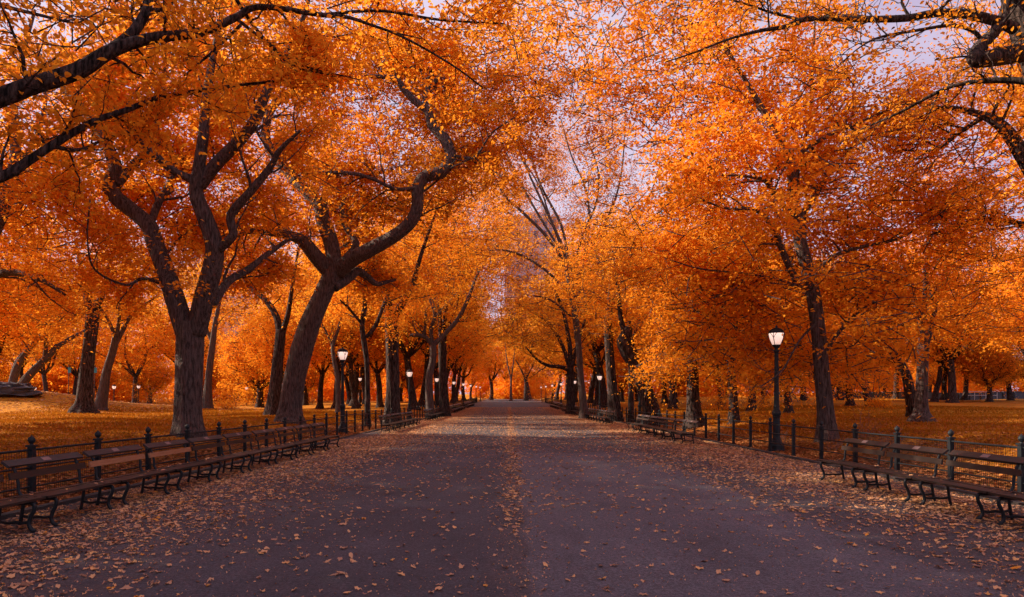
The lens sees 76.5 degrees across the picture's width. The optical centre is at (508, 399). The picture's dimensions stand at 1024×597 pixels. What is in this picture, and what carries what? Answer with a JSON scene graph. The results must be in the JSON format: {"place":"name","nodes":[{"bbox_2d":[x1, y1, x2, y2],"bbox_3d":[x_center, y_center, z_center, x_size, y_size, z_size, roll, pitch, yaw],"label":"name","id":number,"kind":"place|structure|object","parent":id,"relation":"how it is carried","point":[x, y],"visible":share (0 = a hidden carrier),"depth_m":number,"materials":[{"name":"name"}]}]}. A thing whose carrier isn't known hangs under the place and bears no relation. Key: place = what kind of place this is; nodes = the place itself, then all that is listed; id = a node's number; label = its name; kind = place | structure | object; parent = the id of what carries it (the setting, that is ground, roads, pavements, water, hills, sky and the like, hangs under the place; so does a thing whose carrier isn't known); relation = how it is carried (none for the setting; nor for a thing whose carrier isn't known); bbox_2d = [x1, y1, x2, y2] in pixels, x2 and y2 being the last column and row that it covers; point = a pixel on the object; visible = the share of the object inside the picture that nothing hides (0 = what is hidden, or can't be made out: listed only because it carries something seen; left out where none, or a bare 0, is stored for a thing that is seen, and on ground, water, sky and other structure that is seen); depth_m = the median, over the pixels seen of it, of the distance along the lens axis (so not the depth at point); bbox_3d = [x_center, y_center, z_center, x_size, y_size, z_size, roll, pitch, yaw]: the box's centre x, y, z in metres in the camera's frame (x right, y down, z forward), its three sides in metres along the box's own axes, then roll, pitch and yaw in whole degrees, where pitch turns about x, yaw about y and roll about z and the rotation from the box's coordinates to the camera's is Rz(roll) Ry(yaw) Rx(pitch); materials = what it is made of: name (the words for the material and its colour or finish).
{"place":"outdoors","nodes":[
{"label":"outdoors","id":0,"kind":"place"},
{"bbox_2d":[0,399,1023,596],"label":"path","id":1,"kind":"structure","parent":0,"point":[750,553],"depth_m":8.58,"materials":[{"name":"asphalt"}]},
{"bbox_2d":[0,467,45,532],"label":"slatted bench","id":2,"kind":"object","parent":1,"relation":"on","point":[4,502],"visible":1,"depth_m":8.76,"materials":[{"name":"paint"}]},
{"bbox_2d":[1,452,120,525],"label":"slatted bench","id":3,"kind":"object","parent":1,"relation":"on","point":[51,494],"visible":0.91,"depth_m":9.70,"materials":[{"name":"paint"}]},
{"bbox_2d":[82,445,174,505],"bbox_3d":[-6.748,1.328,11.612,0.708,0.947,1.700,0,0,0],"label":"slatted bench","id":4,"kind":"object","parent":1,"relation":"on","point":[124,479],"visible":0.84,"depth_m":11.46,"materials":[{"name":"brown wood"}]},
{"bbox_2d":[143,439,216,491],"bbox_3d":[-6.727,1.328,13.357,0.708,0.947,1.700,0,0,0],"label":"slatted bench","id":5,"kind":"object","parent":1,"relation":"on","point":[177,467],"visible":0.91,"depth_m":13.21,"materials":[{"name":"brown wood"}]},
{"bbox_2d":[187,435,247,479],"bbox_3d":[-6.745,1.327,15.102,0.708,0.947,1.700,0,0,0],"label":"slatted bench","id":6,"kind":"object","parent":1,"relation":"on","point":[223,457],"visible":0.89,"depth_m":14.98,"materials":[{"name":"paint"}]},
{"bbox_2d":[1,399,486,519],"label":"kerb","id":7,"kind":"structure","parent":1,"relation":"on","point":[14,513],"depth_m":13.04,"materials":[{"name":"stone"}]},
{"bbox_2d":[222,431,273,471],"bbox_3d":[-6.736,1.327,16.848,0.708,0.947,1.700,0,0,0],"label":"slatted bench","id":8,"kind":"object","parent":1,"relation":"on","point":[250,453],"visible":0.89,"depth_m":16.71,"materials":[{"name":"paint"}]},
{"bbox_2d":[251,428,295,463],"bbox_3d":[-6.712,1.327,18.592,0.708,0.947,1.700,0,0,-1],"label":"slatted bench","id":9,"kind":"object","parent":1,"relation":"on","point":[274,436],"visible":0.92,"depth_m":18.43,"materials":[{"name":"paint"}]},
{"bbox_2d":[274,426,312,458],"bbox_3d":[-6.715,1.327,20.337,0.708,0.947,1.700,0,0,-1],"label":"slatted bench","id":10,"kind":"object","parent":1,"relation":"on","point":[293,433],"visible":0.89,"depth_m":20.27,"materials":[{"name":"paint"}]},
{"bbox_2d":[293,424,327,453],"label":"slatted bench","id":11,"kind":"object","parent":1,"relation":"on","point":[296,427],"visible":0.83,"depth_m":21.94,"materials":[{"name":"paint"}]},
{"bbox_2d":[0,459,1023,596],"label":"fallen leaves","id":12,"kind":"object","parent":1,"relation":"on","point":[778,464],"visible":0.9,"depth_m":10.51,"materials":[{"name":"orange plant"}]},
{"bbox_2d":[0,439,1023,596],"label":"leaf crumbs","id":13,"kind":"object","parent":1,"relation":"on","point":[481,517],"visible":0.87,"depth_m":9.12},
{"bbox_2d":[256,407,796,460],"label":"fallen leaves","id":14,"kind":"object","parent":1,"relation":"on","point":[469,410],"visible":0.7,"depth_m":28.98,"materials":[{"name":"orange plant"}]},
{"bbox_2d":[534,399,1023,506],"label":"kerb","id":15,"kind":"structure","parent":1,"relation":"on","point":[965,492],"depth_m":15.19,"materials":[{"name":"stone"}]},
{"bbox_2d":[816,438,889,487],"bbox_3d":[7.272,1.327,13.808,0.708,0.947,1.700,0,0,0],"label":"slatted bench","id":16,"kind":"object","parent":1,"relation":"on","point":[855,465],"visible":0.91,"depth_m":13.67,"materials":[{"name":"paint"}]},
{"bbox_2d":[858,443,948,501],"bbox_3d":[7.276,1.328,12.062,0.708,0.947,1.700,0,0,0],"label":"slatted bench","id":17,"kind":"object","parent":1,"relation":"on","point":[924,449],"visible":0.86,"depth_m":11.93,"materials":[{"name":"paint"}]},
{"bbox_2d":[912,450,1023,519],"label":"slatted bench","id":18,"kind":"object","parent":1,"relation":"on","point":[982,489],"visible":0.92,"depth_m":10.18,"materials":[{"name":"paint"}]},
{"bbox_2d":[988,492,1023,524],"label":"slatted bench","id":19,"kind":"object","parent":1,"relation":"on","point":[1010,496],"visible":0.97,"depth_m":9.21,"materials":[{"name":"paint"}]},
{"bbox_2d":[0,392,1023,510],"bbox_3d":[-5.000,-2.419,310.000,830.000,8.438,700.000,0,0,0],"label":"lawn","id":20,"kind":"structure","parent":0,"point":[1015,403],"depth_m":34.29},
{"bbox_2d":[0,381,42,395],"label":"rock outcrop","id":21,"kind":"object","parent":20,"relation":"on","point":[18,389],"visible":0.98,"depth_m":65.37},
{"bbox_2d":[0,23,44,221],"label":"background tree","id":22,"kind":"object","parent":20,"relation":"on","point":[6,113],"visible":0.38,"depth_m":24.55,"materials":[{"name":"orange plant"}]},
{"bbox_2d":[4,315,52,382],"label":"elm tree","id":23,"kind":"object","parent":20,"relation":"on","point":[15,372],"visible":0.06,"depth_m":79.71,"materials":[{"name":"orange plant"}]},
{"bbox_2d":[0,115,69,350],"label":"background tree","id":24,"kind":"object","parent":20,"relation":"on","point":[13,249],"visible":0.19,"depth_m":37.28,"materials":[{"name":"orange plant"}]},
{"bbox_2d":[0,280,70,377],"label":"background tree","id":25,"kind":"object","parent":20,"relation":"on","point":[2,347],"visible":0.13,"depth_m":71.51,"materials":[{"name":"orange plant"}]},
{"bbox_2d":[0,191,99,405],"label":"background tree","id":26,"kind":"object","parent":20,"relation":"on","point":[5,320],"visible":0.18,"depth_m":46.04,"materials":[{"name":"orange plant"}]},
{"bbox_2d":[3,283,99,391],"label":"background tree","id":27,"kind":"object","parent":20,"relation":"on","point":[43,372],"visible":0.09,"depth_m":100.07,"materials":[{"name":"orange plant"}]},
{"bbox_2d":[17,285,114,382],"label":"elm tree","id":28,"kind":"object","parent":20,"relation":"on","point":[32,371],"visible":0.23,"depth_m":73.81,"materials":[{"name":"orange plant"}]},
{"bbox_2d":[0,9,142,395],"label":"elm tree","id":29,"kind":"object","parent":20,"relation":"on","point":[36,277],"visible":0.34,"depth_m":30.38,"materials":[{"name":"orange plant"}]},
{"bbox_2d":[0,0,153,126],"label":"background tree","id":30,"kind":"object","parent":20,"relation":"on","point":[86,43],"visible":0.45,"depth_m":15.68,"materials":[{"name":"orange plant"}]},
{"bbox_2d":[32,305,127,395],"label":"background tree","id":31,"kind":"object","parent":20,"relation":"on","point":[74,371],"visible":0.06,"depth_m":119.59,"materials":[{"name":"orange plant"}]},
{"bbox_2d":[66,362,123,397],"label":"background tree","id":32,"kind":"object","parent":20,"relation":"on","point":[98,377],"visible":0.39,"depth_m":128.48,"materials":[{"name":"orange plant"}]},
{"bbox_2d":[0,213,195,413],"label":"elm tree","id":33,"kind":"object","parent":20,"relation":"on","point":[84,402],"visible":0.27,"depth_m":54.64,"materials":[{"name":"orange plant"}]},
{"bbox_2d":[60,293,174,402],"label":"background tree","id":34,"kind":"object","parent":20,"relation":"on","point":[125,352],"visible":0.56,"depth_m":103.61,"materials":[{"name":"orange plant"}]},
{"bbox_2d":[63,245,196,410],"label":"elm tree","id":35,"kind":"object","parent":20,"relation":"on","point":[101,401],"visible":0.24,"depth_m":61.88,"materials":[{"name":"orange plant"}]},
{"bbox_2d":[114,360,174,402],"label":"background tree","id":36,"kind":"object","parent":20,"relation":"on","point":[166,373],"visible":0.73,"depth_m":117.86,"materials":[{"name":"orange plant"}]},
{"bbox_2d":[0,390,329,419],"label":"leaf litter","id":37,"kind":"object","parent":20,"relation":"on","point":[17,400],"visible":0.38,"depth_m":65.90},
{"bbox_2d":[115,267,240,378],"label":"background tree","id":38,"kind":"object","parent":20,"relation":"on","point":[206,348],"visible":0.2,"depth_m":108.62,"materials":[{"name":"orange plant"}]},
{"bbox_2d":[0,0,403,437],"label":"elm tree","id":39,"kind":"object","parent":20,"relation":"on","point":[200,223],"visible":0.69,"depth_m":23.57,"materials":[{"name":"orange plant"}]},
{"bbox_2d":[166,250,295,408],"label":"elm tree","id":40,"kind":"object","parent":20,"relation":"on","point":[207,400],"visible":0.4,"depth_m":70.05,"materials":[{"name":"orange plant"}]},
{"bbox_2d":[0,398,476,509],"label":"iron fence","id":41,"kind":"object","parent":20,"relation":"on","point":[30,451],"visible":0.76,"depth_m":14.46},
{"bbox_2d":[214,319,311,407],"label":"background tree","id":42,"kind":"object","parent":20,"relation":"on","point":[244,371],"visible":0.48,"depth_m":81.92,"materials":[{"name":"orange plant"}]},
{"bbox_2d":[201,205,333,414],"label":"elm tree","id":43,"kind":"object","parent":20,"relation":"on","point":[273,395],"visible":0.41,"depth_m":49.85,"materials":[{"name":"orange plant"}]},
{"bbox_2d":[0,0,542,233],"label":"elm tree","id":44,"kind":"object","parent":20,"relation":"on","point":[308,42],"visible":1,"depth_m":12.04,"materials":[{"name":"orange plant"}]},
{"bbox_2d":[232,304,338,391],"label":"background tree","id":45,"kind":"object","parent":20,"relation":"on","point":[267,346],"visible":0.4,"depth_m":70.09,"materials":[{"name":"orange plant"}]},
{"bbox_2d":[228,253,385,408],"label":"background tree","id":46,"kind":"object","parent":20,"relation":"on","point":[339,367],"visible":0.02,"depth_m":81.23,"materials":[{"name":"orange plant"}]},
{"bbox_2d":[247,269,379,408],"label":"background tree","id":47,"kind":"object","parent":20,"relation":"on","point":[322,372],"visible":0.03,"depth_m":83.62,"materials":[{"name":"orange plant"}]},
{"bbox_2d":[274,265,381,412],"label":"elm tree","id":48,"kind":"object","parent":20,"relation":"on","point":[325,326],"visible":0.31,"depth_m":60.11,"materials":[{"name":"orange plant"}]},
{"bbox_2d":[337,347,348,432],"bbox_3d":[-8.500,-0.495,33.200,0.554,4.435,0.554,0,0,0],"label":"street lamp","id":49,"kind":"object","parent":20,"relation":"on","point":[342,352],"visible":0.99,"depth_m":33.11,"materials":[{"name":"metal"}]},
{"bbox_2d":[276,270,426,408],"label":"background tree","id":50,"kind":"object","parent":20,"relation":"on","point":[350,357],"visible":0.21,"depth_m":76.80,"materials":[{"name":"orange plant"}]},
{"bbox_2d":[299,225,441,426],"bbox_3d":[-10.213,-5.177,45.158,12.039,14.341,10.797,0,0,0],"label":"elm tree","id":51,"kind":"object","parent":20,"relation":"on","point":[363,335],"visible":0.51,"depth_m":42.86,"materials":[{"name":"orange plant"}]},
{"bbox_2d":[161,0,596,424],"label":"elm tree","id":52,"kind":"object","parent":20,"relation":"on","point":[334,266],"visible":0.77,"depth_m":32.04,"materials":[{"name":"orange plant"}]},
{"bbox_2d":[346,276,436,407],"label":"background tree","id":53,"kind":"object","parent":20,"relation":"on","point":[379,396],"visible":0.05,"depth_m":87.76,"materials":[{"name":"orange plant"}]},
{"bbox_2d":[304,190,491,410],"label":"background tree","id":54,"kind":"object","parent":20,"relation":"on","point":[407,363],"visible":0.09,"depth_m":79.40,"materials":[{"name":"orange plant"}]},
{"bbox_2d":[293,135,530,423],"bbox_3d":[-6.566,-8.842,49.154,17.671,21.742,12.090,0,0,0],"label":"elm tree","id":55,"kind":"object","parent":20,"relation":"on","point":[392,399],"visible":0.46,"depth_m":47.06,"materials":[{"name":"orange plant"}]},
{"bbox_2d":[399,360,433,395],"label":"background tree","id":56,"kind":"object","parent":20,"relation":"on","point":[417,381],"visible":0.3,"depth_m":136.59,"materials":[{"name":"orange plant"}]},
{"bbox_2d":[374,223,506,418],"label":"elm tree","id":57,"kind":"object","parent":20,"relation":"on","point":[433,344],"visible":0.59,"depth_m":60.37,"materials":[{"name":"orange plant"}]},
{"bbox_2d":[387,231,505,406],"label":"background tree","id":58,"kind":"object","parent":20,"relation":"on","point":[422,401],"visible":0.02,"depth_m":93.32,"materials":[{"name":"orange plant"}]},
{"bbox_2d":[400,271,501,404],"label":"background tree","id":59,"kind":"object","parent":20,"relation":"on","point":[457,351],"visible":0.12,"depth_m":106.12,"materials":[{"name":"orange plant"}]},
{"bbox_2d":[418,302,496,402],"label":"background tree","id":60,"kind":"object","parent":20,"relation":"on","point":[454,367],"visible":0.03,"depth_m":133.66,"materials":[{"name":"orange plant"}]},
{"bbox_2d":[384,150,538,415],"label":"elm tree","id":61,"kind":"object","parent":20,"relation":"on","point":[444,405],"visible":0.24,"depth_m":65.99,"materials":[{"name":"orange plant"}]},
{"bbox_2d":[402,294,520,381],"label":"background tree","id":62,"kind":"object","parent":20,"relation":"on","point":[474,344],"visible":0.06,"depth_m":120.42,"materials":[{"name":"orange plant"}]},
{"bbox_2d":[436,311,508,400],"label":"background tree","id":63,"kind":"object","parent":20,"relation":"on","point":[458,382],"visible":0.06,"depth_m":150.18,"materials":[{"name":"orange plant"}]},
{"bbox_2d":[460,354,493,398],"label":"background tree","id":64,"kind":"object","parent":20,"relation":"on","point":[477,379],"visible":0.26,"depth_m":204.52,"materials":[{"name":"orange plant"}]},
{"bbox_2d":[453,310,501,399],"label":"background tree","id":65,"kind":"object","parent":20,"relation":"on","point":[463,376],"visible":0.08,"depth_m":167.14,"materials":[{"name":"orange plant"}]},
{"bbox_2d":[473,332,526,399],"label":"background tree","id":66,"kind":"object","parent":20,"relation":"on","point":[499,364],"visible":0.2,"depth_m":208.88,"materials":[{"name":"orange plant"}]},
{"bbox_2d":[488,305,524,400],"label":"elm tree","id":67,"kind":"object","parent":20,"relation":"on","point":[513,365],"visible":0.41,"depth_m":185.15,"materials":[{"name":"orange plant"}]},
{"bbox_2d":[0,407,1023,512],"bbox_3d":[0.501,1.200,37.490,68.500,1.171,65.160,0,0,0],"label":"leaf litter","id":68,"kind":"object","parent":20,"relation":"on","point":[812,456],"visible":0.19,"depth_m":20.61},
{"bbox_2d":[0,402,1023,476],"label":"grass","id":69,"kind":"structure","parent":20,"relation":"on","point":[249,414],"depth_m":36.36,"materials":[{"name":"plant"}]},
{"bbox_2d":[1,339,1023,401],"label":"distant wood","id":70,"kind":"object","parent":20,"relation":"on","point":[59,386],"visible":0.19,"depth_m":150.24,"materials":[{"name":"orange plant"}]},
{"bbox_2d":[497,345,550,400],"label":"elm tree","id":71,"kind":"object","parent":20,"relation":"on","point":[522,370],"visible":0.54,"depth_m":195.48,"materials":[{"name":"orange plant"}]},
{"bbox_2d":[505,212,558,395],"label":"apartment tower","id":72,"kind":"structure","parent":20,"relation":"on","point":[536,232],"depth_m":409.00,"materials":[{"name":"grey glass"}]},
{"bbox_2d":[479,248,607,413],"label":"elm tree","id":73,"kind":"object","parent":20,"relation":"on","point":[570,358],"visible":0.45,"depth_m":73.87,"materials":[{"name":"orange plant"}]},
{"bbox_2d":[437,57,684,417],"bbox_3d":[4.043,-15.181,62.010,24.647,34.324,19.258,0,0,0],"label":"elm tree","id":74,"kind":"object","parent":20,"relation":"on","point":[583,404],"visible":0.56,"depth_m":60.47,"materials":[{"name":"orange plant"}]},
{"bbox_2d":[527,271,622,402],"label":"background tree","id":75,"kind":"object","parent":20,"relation":"on","point":[590,399],"visible":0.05,"depth_m":110.33,"materials":[{"name":"orange plant"}]},
{"bbox_2d":[538,249,640,405],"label":"background tree","id":76,"kind":"object","parent":20,"relation":"on","point":[596,395],"visible":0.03,"depth_m":97.46,"materials":[{"name":"orange plant"}]},
{"bbox_2d":[539,206,647,408],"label":"background tree","id":77,"kind":"object","parent":20,"relation":"on","point":[598,363],"visible":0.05,"depth_m":84.62,"materials":[{"name":"orange plant"}]},
{"bbox_2d":[528,208,675,421],"bbox_3d":[8.518,-6.984,55.705,13.976,17.995,11.968,0,0,0],"label":"elm tree","id":78,"kind":"object","parent":20,"relation":"on","point":[613,400],"visible":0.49,"depth_m":52.96,"materials":[{"name":"orange plant"}]},
{"bbox_2d":[603,357,635,401],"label":"background tree","id":79,"kind":"object","parent":20,"relation":"on","point":[619,372],"visible":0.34,"depth_m":119.66,"materials":[{"name":"orange plant"}]},
{"bbox_2d":[576,274,685,421],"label":"elm tree","id":80,"kind":"object","parent":20,"relation":"on","point":[630,398],"visible":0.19,"depth_m":50.49,"materials":[{"name":"orange plant"}]},
{"bbox_2d":[557,224,716,425],"bbox_3d":[10.187,-5.456,45.805,13.366,14.926,12.076,0,0,0],"label":"elm tree","id":81,"kind":"object","parent":20,"relation":"on","point":[627,353],"visible":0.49,"depth_m":44.41,"materials":[{"name":"orange plant"}]},
{"bbox_2d":[599,237,734,408],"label":"background tree","id":82,"kind":"object","parent":20,"relation":"on","point":[672,400],"depth_m":69.80,"materials":[{"name":"orange plant"}]},
{"bbox_2d":[583,186,785,428],"bbox_3d":[11.484,-5.761,41.288,13.714,16.970,13.412,0,0,0],"label":"elm tree","id":83,"kind":"object","parent":20,"relation":"on","point":[692,400],"visible":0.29,"depth_m":38.81,"materials":[{"name":"orange plant"}]},
{"bbox_2d":[613,247,815,424],"bbox_3d":[13.183,-2.952,36.598,10.204,12.601,14.859,0,0,-28],"label":"elm tree","id":84,"kind":"object","parent":20,"relation":"on","point":[735,411],"visible":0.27,"depth_m":35.84,"materials":[{"name":"orange plant"}]},
{"bbox_2d":[490,0,1023,441],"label":"elm tree","id":85,"kind":"object","parent":20,"relation":"on","point":[872,282],"visible":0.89,"depth_m":23.54,"materials":[{"name":"orange plant"}]},
{"bbox_2d":[767,325,784,450],"bbox_3d":[9.300,-0.371,22.600,0.554,4.435,0.554,0,0,0],"label":"street lamp","id":86,"kind":"object","parent":20,"relation":"on","point":[776,337],"visible":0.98,"depth_m":22.51,"materials":[{"name":"metal"}]},
{"bbox_2d":[545,398,1023,492],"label":"iron fence","id":87,"kind":"object","parent":20,"relation":"on","point":[950,441],"visible":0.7,"depth_m":16.05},
{"bbox_2d":[728,256,854,412],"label":"background tree","id":88,"kind":"object","parent":20,"relation":"on","point":[788,408],"visible":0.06,"depth_m":48.91,"materials":[{"name":"orange plant"}]},
{"bbox_2d":[635,0,1023,168],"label":"elm tree","id":89,"kind":"object","parent":20,"relation":"on","point":[1009,18],"visible":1,"depth_m":12.09,"materials":[{"name":"orange plant"}]},
{"bbox_2d":[798,334,916,405],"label":"background tree","id":90,"kind":"object","parent":20,"relation":"on","point":[848,402],"visible":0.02,"depth_m":69.52,"materials":[{"name":"orange plant"}]},
{"bbox_2d":[773,259,972,416],"bbox_3d":[21.524,-3.021,41.229,14.012,12.703,10.447,0,0,-36],"label":"elm tree","id":91,"kind":"object","parent":20,"relation":"on","point":[909,398],"visible":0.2,"depth_m":38.74,"materials":[{"name":"orange plant"}]},
{"bbox_2d":[810,282,947,406],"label":"background tree","id":92,"kind":"object","parent":20,"relation":"on","point":[868,394],"visible":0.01,"depth_m":61.63,"materials":[{"name":"orange plant"}]},
{"bbox_2d":[813,148,1023,422],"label":"lawn tree","id":93,"kind":"object","parent":20,"relation":"on","point":[921,408],"visible":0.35,"depth_m":33.91,"materials":[{"name":"orange plant"}]},
{"bbox_2d":[832,391,1023,399],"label":"wall","id":94,"kind":"structure","parent":20,"relation":"on","point":[1002,395],"depth_m":101.67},
{"bbox_2d":[843,0,1023,361],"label":"elm tree","id":95,"kind":"object","parent":20,"relation":"on","point":[1009,134],"visible":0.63,"depth_m":21.70,"materials":[{"name":"orange plant"}]},
{"bbox_2d":[889,303,992,399],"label":"background tree","id":96,"kind":"object","parent":20,"relation":"on","point":[944,388],"visible":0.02,"depth_m":91.66,"materials":[{"name":"orange plant"}]},
{"bbox_2d":[905,275,994,401],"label":"background tree","id":97,"kind":"object","parent":20,"relation":"on","point":[934,397],"visible":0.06,"depth_m":85.64,"materials":[{"name":"orange plant"}]},
{"bbox_2d":[905,232,1020,402],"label":"background tree","id":98,"kind":"object","parent":20,"relation":"on","point":[952,394],"visible":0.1,"depth_m":79.41,"materials":[{"name":"orange plant"}]},
{"bbox_2d":[946,340,1023,401],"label":"background tree","id":99,"kind":"object","parent":20,"relation":"on","point":[1005,366],"visible":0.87,"depth_m":82.64,"materials":[{"name":"orange plant"}]},
{"bbox_2d":[953,33,1023,284],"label":"background tree","id":100,"kind":"object","parent":20,"relation":"on","point":[1015,110],"visible":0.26,"depth_m":30.41,"materials":[{"name":"orange plant"}]},
{"bbox_2d":[955,232,1023,384],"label":"background tree","id":101,"kind":"object","parent":20,"relation":"on","point":[1011,336],"visible":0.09,"depth_m":71.26,"materials":[{"name":"orange plant"}]},
{"bbox_2d":[962,322,1023,399],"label":"background tree","id":102,"kind":"object","parent":20,"relation":"on","point":[1010,393],"visible":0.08,"depth_m":87.78,"materials":[{"name":"orange plant"}]},
{"bbox_2d":[965,242,1023,381],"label":"background tree","id":103,"kind":"object","parent":20,"relation":"on","point":[1009,293],"visible":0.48,"depth_m":56.18,"materials":[{"name":"orange plant"}]},
{"bbox_2d":[0,0,1023,393],"label":"sky","id":104,"kind":"structure","parent":0,"point":[925,58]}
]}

